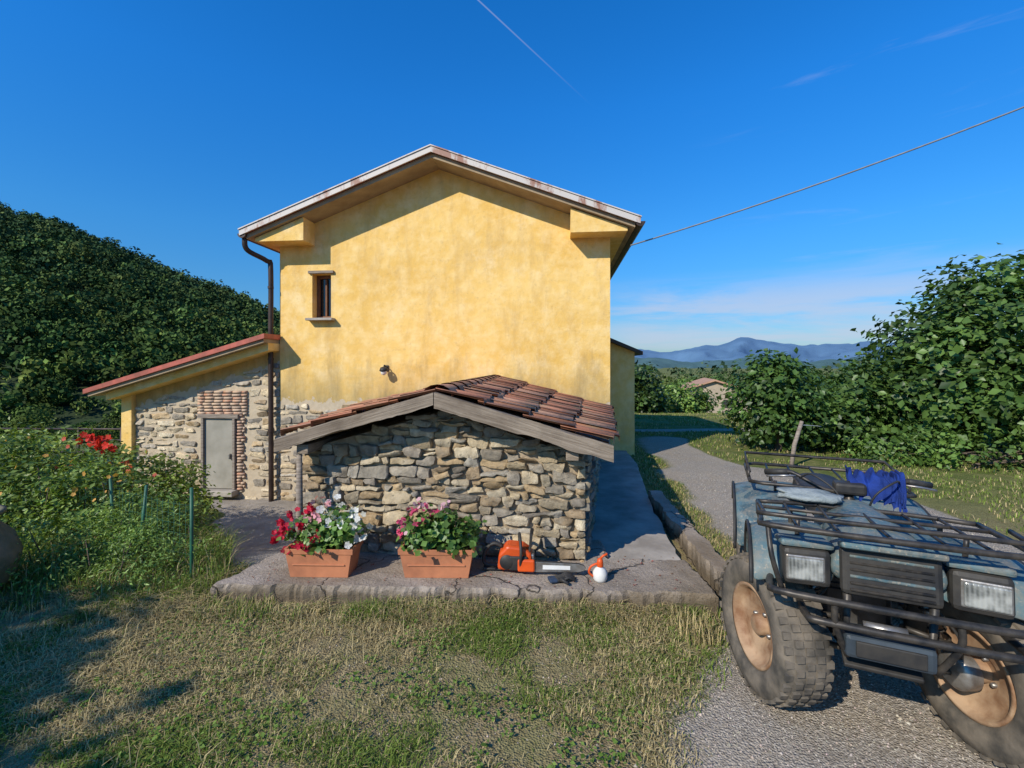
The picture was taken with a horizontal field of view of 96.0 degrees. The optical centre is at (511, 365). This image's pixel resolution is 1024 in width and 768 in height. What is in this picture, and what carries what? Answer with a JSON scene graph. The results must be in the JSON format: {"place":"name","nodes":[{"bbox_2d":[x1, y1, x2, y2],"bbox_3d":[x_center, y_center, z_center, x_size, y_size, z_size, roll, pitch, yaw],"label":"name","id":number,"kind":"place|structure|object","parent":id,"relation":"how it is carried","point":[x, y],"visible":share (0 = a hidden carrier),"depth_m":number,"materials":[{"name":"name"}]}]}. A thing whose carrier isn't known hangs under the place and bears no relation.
{"place":"outdoors","nodes":[
{"label":"outdoors","id":0,"kind":"place"},
{"bbox_2d":[0,254,217,442],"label":"wooded hill","id":1,"kind":"structure","parent":0,"point":[69,417],"depth_m":35.75,"materials":[{"name":"green plant"}]},
{"bbox_2d":[121,395,135,491],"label":"annex pier","id":2,"kind":"structure","parent":0,"point":[128,422],"depth_m":8.00,"materials":[{"name":"yellow paint"}]},
{"bbox_2d":[0,368,1023,767],"bbox_3d":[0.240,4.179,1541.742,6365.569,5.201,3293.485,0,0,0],"label":"ground","id":3,"kind":"structure","parent":0,"point":[254,522],"depth_m":2.25,"materials":[{"name":"green plant"}]},
{"bbox_2d":[0,505,23,589],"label":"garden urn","id":4,"kind":"object","parent":3,"relation":"on","point":[11,549],"visible":0.96,"depth_m":3.09,"materials":[{"name":"grey stone"}]},
{"bbox_2d":[0,402,120,443],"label":"woodland edge","id":5,"kind":"object","parent":3,"relation":"on","point":[25,411],"visible":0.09,"depth_m":20.31,"materials":[{"name":"green plant"}]},
{"bbox_2d":[2,427,120,453],"bbox_3d":[-8.250,1.811,9.200,6.100,1.142,0.044,0,0,0],"label":"metal railing","id":6,"kind":"object","parent":3,"relation":"on","point":[37,428],"visible":0.14,"depth_m":9.19,"materials":[{"name":"brown metal"}]},
{"bbox_2d":[18,475,193,577],"bbox_3d":[-3.558,1.367,3.893,2.852,0.990,0.192,0,0,22],"label":"wire fence","id":7,"kind":"object","parent":3,"relation":"on","point":[143,513],"visible":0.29,"depth_m":3.58,"materials":[{"name":"metal"}]},
{"bbox_2d":[0,417,230,537],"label":"rose bush","id":8,"kind":"object","parent":3,"relation":"on","point":[177,480],"visible":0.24,"depth_m":5.48,"materials":[{"name":"green plant"}]},
{"bbox_2d":[75,432,117,453],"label":"red roses","id":9,"kind":"object","parent":8,"relation":"in","point":[96,441],"visible":0.99,"depth_m":5.30,"materials":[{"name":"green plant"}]},
{"bbox_2d":[54,437,156,476],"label":"red roses","id":10,"kind":"object","parent":8,"relation":"attached to","point":[68,446],"visible":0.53,"depth_m":4.89,"materials":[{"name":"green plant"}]},
{"bbox_2d":[0,425,237,561],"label":"garden shrub","id":11,"kind":"object","parent":3,"relation":"on","point":[29,471],"visible":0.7,"depth_m":4.06,"materials":[{"name":"green plant"}]},
{"bbox_2d":[0,436,130,509],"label":"yellow flowers","id":12,"kind":"object","parent":11,"relation":"on","point":[75,489],"visible":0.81,"depth_m":3.89,"materials":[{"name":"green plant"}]},
{"bbox_2d":[0,483,241,610],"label":"tall weeds","id":13,"kind":"object","parent":3,"relation":"on","point":[123,547],"visible":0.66,"depth_m":3.40,"materials":[{"name":"green plant"}]},
{"bbox_2d":[0,519,257,613],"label":"tall grass","id":14,"kind":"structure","parent":3,"relation":"on","point":[218,551],"depth_m":3.29,"materials":[{"name":"green plant"}]},
{"bbox_2d":[0,201,279,424],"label":"forest canopy","id":15,"kind":"object","parent":3,"relation":"on","point":[33,304],"visible":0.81,"depth_m":57.76,"materials":[{"name":"green plant"}]},
{"bbox_2d":[0,604,408,767],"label":"dry stalks","id":16,"kind":"object","parent":3,"relation":"on","point":[270,723],"visible":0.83,"depth_m":2.27,"materials":[{"name":"beige plant"}]},
{"bbox_2d":[136,351,279,499],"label":"annex walls","id":17,"kind":"structure","parent":3,"relation":"on","point":[187,388],"depth_m":7.91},
{"bbox_2d":[88,339,279,395],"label":"annex roof","id":18,"kind":"structure","parent":17,"relation":"on","point":[102,391],"depth_m":7.55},
{"bbox_2d":[83,333,280,393],"bbox_3d":[-5.513,-0.016,7.706,3.200,0.984,0.440,0,0,6],"label":"annex roof edge","id":19,"kind":"object","parent":18,"relation":"attached to","point":[185,360],"visible":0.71,"depth_m":7.49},
{"bbox_2d":[106,343,279,399],"bbox_3d":[-5.396,0.114,7.790,2.915,0.954,0.310,0,0,6],"label":"annex barge","id":20,"kind":"object","parent":18,"relation":"attached to","point":[201,369],"visible":0.93,"depth_m":7.67},
{"bbox_2d":[201,418,204,487],"bbox_3d":[-5.292,1.510,7.904,0.045,1.200,0.080,0,0,6],"label":"door jamb","id":21,"kind":"object","parent":17,"relation":"attached to","point":[202,441],"depth_m":7.88,"materials":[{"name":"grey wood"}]},
{"bbox_2d":[134,363,278,499],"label":"annex stones","id":22,"kind":"object","parent":17,"relation":"attached to","point":[258,452],"visible":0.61,"depth_m":7.93,"materials":[{"name":"beige stone"}]},
{"bbox_2d":[205,418,231,488],"bbox_3d":[-5.001,1.510,7.895,0.550,1.190,0.040,0,0,6],"label":"door panel","id":23,"kind":"structure","parent":17,"relation":"attached to","point":[218,441],"depth_m":7.88,"materials":[{"name":"grey metal"}]},
{"bbox_2d":[197,414,240,418],"bbox_3d":[-5.003,0.870,7.875,0.740,0.070,0.090,0,0,6],"label":"door lintel","id":24,"kind":"structure","parent":17,"relation":"attached to","point":[229,416],"depth_m":7.83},
{"bbox_2d":[197,391,247,489],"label":"brick repair","id":25,"kind":"structure","parent":17,"relation":"attached to","point":[240,466],"depth_m":7.84,"materials":[{"name":"brown brick"}]},
{"bbox_2d":[232,419,236,489],"bbox_3d":[-4.719,1.510,7.846,0.045,1.200,0.080,0,0,6],"label":"door jamb","id":26,"kind":"object","parent":17,"relation":"attached to","point":[234,453],"depth_m":7.81,"materials":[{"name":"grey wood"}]},
{"bbox_2d":[242,238,273,501],"bbox_3d":[-4.170,0.169,7.568,0.092,4.422,0.478,0,0,45],"label":"downpipe","id":27,"kind":"object","parent":17,"relation":"attached to","point":[269,262],"visible":0.94,"depth_m":7.67,"materials":[{"name":"brown metal"}]},
{"bbox_2d":[196,488,238,496],"bbox_3d":[-5.008,2.160,7.825,0.680,0.090,0.200,0,0,6],"label":"door step","id":28,"kind":"object","parent":3,"relation":"on","point":[225,492],"depth_m":7.73,"materials":[{"name":"grey stone"}]},
{"bbox_2d":[279,404,349,500],"bbox_3d":[-2.404,1.546,7.631,3.020,1.822,0.122,0,0,6],"label":"stone base","id":29,"kind":"object","parent":3,"relation":"on","point":[297,419],"visible":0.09,"depth_m":7.74,"materials":[{"name":"beige stone"}]},
{"bbox_2d":[0,597,718,767],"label":"lawn weeds","id":30,"kind":"object","parent":3,"relation":"on","point":[391,695],"visible":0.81,"depth_m":2.13,"materials":[{"name":"green plant"}]},
{"bbox_2d":[0,554,732,767],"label":"lawn grass","id":31,"kind":"structure","parent":3,"relation":"on","point":[36,681],"depth_m":2.41,"materials":[{"name":"green plant"}]},
{"bbox_2d":[280,170,609,499],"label":"walls","id":32,"kind":"structure","parent":3,"relation":"on","point":[439,276],"depth_m":7.50,"materials":[{"name":"yellow paint"}]},
{"bbox_2d":[255,217,314,250],"bbox_3d":[-3.498,-2.185,9.823,0.820,0.370,4.860,0,0,6],"label":"eave box","id":33,"kind":"object","parent":32,"relation":"attached to","point":[299,232],"visible":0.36,"depth_m":7.42,"materials":[{"name":"yellow paint"}]},
{"bbox_2d":[317,276,320,317],"bbox_3d":[-3.307,-1.157,7.894,0.050,0.740,0.050,0,0,6],"label":"window frame","id":34,"kind":"object","parent":32,"relation":"attached to","point":[318,297],"visible":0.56,"depth_m":7.87,"materials":[{"name":"brown wood"}]},
{"bbox_2d":[305,318,334,320],"bbox_3d":[-3.180,-0.762,7.660,0.460,0.040,0.160,0,0,6],"label":"window sill","id":35,"kind":"structure","parent":32,"relation":"attached to","point":[320,319],"depth_m":7.59,"materials":[{"name":"stone"}]},
{"bbox_2d":[308,270,333,273],"bbox_3d":[-3.187,-1.555,7.699,0.440,0.045,0.060,0,0,6],"label":"window lintel","id":36,"kind":"structure","parent":32,"relation":"attached to","point":[321,272],"depth_m":7.67,"materials":[{"name":"beige stone"}]},
{"bbox_2d":[321,279,330,315],"bbox_3d":[-3.165,-1.157,7.910,0.330,0.745,0.020,0,0,6],"label":"window glass","id":37,"kind":"object","parent":32,"relation":"attached to","point":[323,297],"visible":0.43,"depth_m":7.91,"materials":[{"name":"clear glass"}]},
{"bbox_2d":[320,276,330,278],"bbox_3d":[-3.168,-1.500,7.880,0.230,0.050,0.050,0,0,6],"label":"window frame","id":38,"kind":"object","parent":37,"relation":"attached to","point":[325,277],"visible":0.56,"depth_m":7.86,"materials":[{"name":"brown wood"}]},
{"bbox_2d":[325,279,327,315],"bbox_3d":[-3.168,-1.150,7.882,0.030,0.630,0.040,0,0,6],"label":"window bar","id":39,"kind":"object","parent":37,"relation":"attached to","point":[326,297],"depth_m":7.86,"materials":[{"name":"brown wood"}]},
{"bbox_2d":[246,152,431,233],"bbox_3d":[-2.522,-2.703,9.789,3.110,1.245,5.210,0,0,6],"label":"roof cover","id":40,"kind":"object","parent":32,"relation":"on","point":[339,192],"visible":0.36,"depth_m":7.23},
{"bbox_2d":[237,233,279,252],"bbox_3d":[-4.051,-2.065,9.919,0.140,0.070,5.180,0,0,6],"label":"gutter","id":41,"kind":"object","parent":40,"relation":"attached to","point":[243,235],"visible":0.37,"depth_m":7.59,"materials":[{"name":"brown metal"}]},
{"bbox_2d":[238,144,429,229],"bbox_3d":[-2.789,-2.758,7.258,3.130,1.208,0.200,0,0,6],"label":"rake cap","id":42,"kind":"object","parent":40,"relation":"attached to","point":[310,197],"visible":0.36,"depth_m":7.16,"materials":[{"name":"grey metal"}]},
{"bbox_2d":[246,153,438,251],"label":"roof slab","id":43,"kind":"structure","parent":32,"relation":"on","point":[374,187],"depth_m":7.34,"materials":[{"name":"beige paint"}]},
{"bbox_2d":[239,146,430,235],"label":"rake trim","id":44,"kind":"structure","parent":43,"relation":"attached to","point":[349,184],"depth_m":7.17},
{"bbox_2d":[379,365,388,374],"bbox_3d":[-2.076,0.077,7.498,0.140,0.175,0.195,0,0,6],"label":"wall lamp","id":45,"kind":"object","parent":32,"relation":"attached to","point":[384,369],"visible":1,"depth_m":7.44,"materials":[{"name":"black plastic"}]},
{"bbox_2d":[433,153,633,221],"bbox_3d":[0.577,-2.703,9.475,3.120,1.245,5.210,0,0,6],"label":"roof cover","id":46,"kind":"object","parent":32,"relation":"on","point":[527,185],"visible":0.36,"depth_m":6.94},
{"bbox_2d":[430,144,641,216],"bbox_3d":[0.330,-2.758,6.942,3.140,1.208,0.200,0,0,6],"label":"rake cap","id":47,"kind":"object","parent":46,"relation":"attached to","point":[594,200],"visible":0.36,"depth_m":6.84,"materials":[{"name":"grey metal"}]},
{"bbox_2d":[610,221,644,279],"bbox_3d":[2.137,-2.065,9.291,0.140,0.070,5.180,0,0,6],"label":"gutter","id":48,"kind":"object","parent":46,"relation":"attached to","point":[634,234],"visible":0.63,"depth_m":7.83,"materials":[{"name":"brown metal"}]},
{"bbox_2d":[432,153,634,271],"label":"roof slab","id":49,"kind":"structure","parent":32,"relation":"on","point":[535,195],"depth_m":7.05,"materials":[{"name":"beige paint"}]},
{"bbox_2d":[431,146,640,222],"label":"rake trim","id":50,"kind":"structure","parent":49,"relation":"attached to","point":[555,191],"depth_m":6.85,"materials":[{"name":"white metal"}]},
{"bbox_2d":[570,208,627,263],"bbox_3d":[1.546,-2.185,9.311,0.840,0.370,4.860,0,0,6],"label":"eave box","id":51,"kind":"object","parent":32,"relation":"attached to","point":[583,225],"visible":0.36,"depth_m":6.93,"materials":[{"name":"yellow paint"}]},
{"bbox_2d":[631,106,1023,245],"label":"overhead cable","id":52,"kind":"object","parent":32,"relation":"attached to","point":[834,177],"visible":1,"depth_m":6.16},
{"bbox_2d":[274,374,619,561],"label":"stone shed","id":53,"kind":"structure","parent":3,"relation":"on","point":[507,458],"depth_m":3.55,"materials":[{"name":"stone"}]},
{"bbox_2d":[172,591,721,624],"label":"platform edge weeds","id":54,"kind":"object","parent":3,"relation":"on","point":[248,603],"visible":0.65,"depth_m":2.92,"materials":[{"name":"green plant"}]},
{"bbox_2d":[210,540,718,615],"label":"stone platform","id":55,"kind":"structure","parent":3,"relation":"on","point":[288,588],"depth_m":3.09,"materials":[{"name":"concrete"}]},
{"bbox_2d":[295,454,302,539],"bbox_3d":[-1.604,1.060,3.470,0.056,0.882,0.078,0,0,-23],"label":"wooden prop","id":56,"kind":"object","parent":55,"relation":"on","point":[299,485],"visible":0.48,"depth_m":3.46,"materials":[{"name":"grey wood"}]},
{"bbox_2d":[270,494,372,577],"bbox_3d":[-1.356,1.196,3.275,0.733,0.549,0.386,0,0,2],"label":"flower planter","id":57,"kind":"object","parent":55,"relation":"on","point":[331,547],"visible":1,"depth_m":3.20,"materials":[{"name":"ceramic"}]},
{"bbox_2d":[396,497,487,577],"bbox_3d":[-0.495,1.208,3.267,0.648,0.524,0.384,0,0,-10],"label":"flower planter","id":58,"kind":"object","parent":55,"relation":"on","point":[433,548],"visible":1,"depth_m":3.18,"materials":[{"name":"ceramic"}]},
{"bbox_2d":[251,555,693,588],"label":"fallen leaves","id":59,"kind":"object","parent":55,"relation":"on","point":[510,576],"visible":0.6,"depth_m":3.24,"materials":[{"name":"brown plant"}]},
{"bbox_2d":[254,556,693,590],"bbox_3d":[-0.277,1.468,3.276,3.052,0.007,0.545,0,0,0],"label":"platform grit","id":60,"kind":"object","parent":55,"relation":"on","point":[484,580],"visible":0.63,"depth_m":3.20,"materials":[{"name":"grey gravel"}]},
{"bbox_2d":[482,527,585,572],"bbox_3d":[0.149,1.319,3.287,0.735,0.276,0.215,0,0,4],"label":"chainsaw","id":61,"kind":"object","parent":55,"relation":"on","point":[518,555],"visible":1,"depth_m":3.21,"materials":[{"name":"orange plastic"}]},
{"bbox_2d":[547,572,575,584],"bbox_3d":[0.344,1.442,3.115,0.191,0.039,0.140,0,0,-11],"label":"work glove","id":62,"kind":"object","parent":55,"relation":"on","point":[563,577],"visible":1,"depth_m":3.10,"materials":[{"name":"grey fabric"}]},
{"bbox_2d":[588,553,607,582],"bbox_3d":[0.592,1.374,3.134,0.120,0.192,0.100,0,0,-34],"label":"oil bottle","id":63,"kind":"object","parent":55,"relation":"on","point":[599,575],"visible":1,"depth_m":3.12,"materials":[{"name":"white plastic"}]},
{"bbox_2d":[219,613,738,767],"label":"loose stones","id":64,"kind":"object","parent":3,"relation":"on","point":[733,732],"visible":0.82,"depth_m":2.17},
{"bbox_2d":[610,343,634,454],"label":"side wing","id":65,"kind":"structure","parent":3,"relation":"on","point":[622,380],"depth_m":8.19,"materials":[{"name":"paint"}]},
{"bbox_2d":[610,338,642,355],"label":"side wing roof","id":66,"kind":"structure","parent":65,"relation":"on","point":[628,347],"depth_m":8.05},
{"bbox_2d":[591,450,680,560],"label":"concrete walkway","id":67,"kind":"structure","parent":3,"relation":"on","point":[628,524],"depth_m":4.58,"materials":[{"name":"grey concrete"}]},
{"bbox_2d":[635,362,676,413],"bbox_3d":[5.661,1.033,20.204,3.227,2.384,2.832,0,0,0],"label":"tree","id":68,"kind":"object","parent":3,"relation":"on","point":[649,399],"visible":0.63,"depth_m":19.51,"materials":[{"name":"green plant"}]},
{"bbox_2d":[648,490,725,600],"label":"kerb","id":69,"kind":"structure","parent":3,"relation":"on","point":[705,559],"depth_m":3.82,"materials":[{"name":"concrete"}]},
{"bbox_2d":[660,378,718,412],"bbox_3d":[8.192,1.516,22.102,3.651,1.842,2.785,0,0,0],"label":"tree","id":70,"kind":"object","parent":3,"relation":"on","point":[693,401],"visible":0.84,"depth_m":21.46,"materials":[{"name":"green plant"}]},
{"bbox_2d":[668,602,728,647],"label":"verge tuft grass","id":71,"kind":"structure","parent":3,"relation":"on","point":[697,633],"depth_m":2.74,"materials":[{"name":"plant"}]},
{"bbox_2d":[679,378,750,412],"bbox_3d":[16.018,2.487,37.422,5.800,2.820,5.600,0,0,14],"label":"farmhouse","id":72,"kind":"object","parent":3,"relation":"on","point":[714,386],"visible":0.33,"depth_m":34.99,"materials":[{"name":"beige stone"}]},
{"bbox_2d":[635,352,884,378],"bbox_3d":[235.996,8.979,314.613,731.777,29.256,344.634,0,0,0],"label":"distant woods","id":73,"kind":"object","parent":3,"relation":"on","point":[715,370],"visible":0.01,"depth_m":196.29,"materials":[{"name":"green plant"}]},
{"bbox_2d":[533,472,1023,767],"bbox_3d":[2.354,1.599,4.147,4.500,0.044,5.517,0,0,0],"label":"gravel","id":74,"kind":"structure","parent":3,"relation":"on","point":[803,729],"depth_m":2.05,"materials":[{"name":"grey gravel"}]},
{"bbox_2d":[713,347,853,450],"bbox_3d":[5.017,0.684,8.689,2.248,2.058,1.963,0,0,14],"label":"fig tree","id":75,"kind":"object","parent":3,"relation":"on","point":[779,399],"visible":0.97,"depth_m":8.32,"materials":[{"name":"green plant"}]},
{"bbox_2d":[642,367,935,396],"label":"distant tree line","id":76,"kind":"object","parent":3,"relation":"on","point":[724,379],"visible":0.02,"depth_m":79.53,"materials":[{"name":"green plant"}]},
{"bbox_2d":[751,361,829,407],"bbox_3d":[14.424,1.167,23.972,4.358,3.059,4.229,0,0,21],"label":"tree","id":77,"kind":"object","parent":3,"relation":"on","point":[812,372],"visible":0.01,"depth_m":23.50,"materials":[{"name":"green plant"}]},
{"bbox_2d":[789,421,803,464],"bbox_3d":[4.450,1.288,7.230,0.274,0.835,0.074,0,0,-15],"label":"wooden post","id":78,"kind":"object","parent":3,"relation":"on","point":[794,444],"visible":0.79,"depth_m":7.21,"materials":[{"name":"grey wood"}]},
{"bbox_2d":[785,354,921,455],"bbox_3d":[6.471,0.737,8.938,3.069,1.955,2.384,0,0,-22],"label":"fig tree","id":79,"kind":"object","parent":3,"relation":"on","point":[852,418],"visible":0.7,"depth_m":8.32,"materials":[{"name":"green plant"}]},
{"bbox_2d":[719,451,1023,767],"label":"quad bike","id":80,"kind":"object","parent":3,"relation":"on","point":[861,561],"visible":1,"depth_m":1.95,"materials":[{"name":"metal"}]},
{"bbox_2d":[826,420,1023,470],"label":"shrub","id":81,"kind":"object","parent":3,"relation":"on","point":[924,450],"visible":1,"depth_m":7.21,"materials":[{"name":"green plant"}]},
{"bbox_2d":[837,242,1023,457],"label":"fig tree","id":82,"kind":"object","parent":3,"relation":"on","point":[961,356],"visible":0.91,"depth_m":7.96,"materials":[{"name":"green plant"}]},
{"bbox_2d":[0,0,1023,351],"label":"sky","id":83,"kind":"structure","parent":0,"point":[165,129],"materials":[{"name":"blue"}]},
{"bbox_2d":[637,461,735,559],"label":"verge grass","id":84,"kind":"structure","parent":0,"point":[650,482],"depth_m":5.22,"materials":[{"name":"green plant"}]},
{"bbox_2d":[635,355,881,368],"bbox_3d":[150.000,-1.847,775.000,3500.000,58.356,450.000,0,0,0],"label":"hills","id":85,"kind":"structure","parent":0,"point":[663,363],"depth_m":864.61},
{"bbox_2d":[632,412,1023,534],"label":"meadow grass","id":86,"kind":"structure","parent":0,"point":[830,455],"depth_m":7.47,"materials":[{"name":"green plant"}]},
{"bbox_2d":[635,337,1020,361],"bbox_3d":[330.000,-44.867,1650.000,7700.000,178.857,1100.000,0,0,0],"label":"mountains","id":87,"kind":"structure","parent":0,"point":[739,347],"depth_m":1824.94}
]}

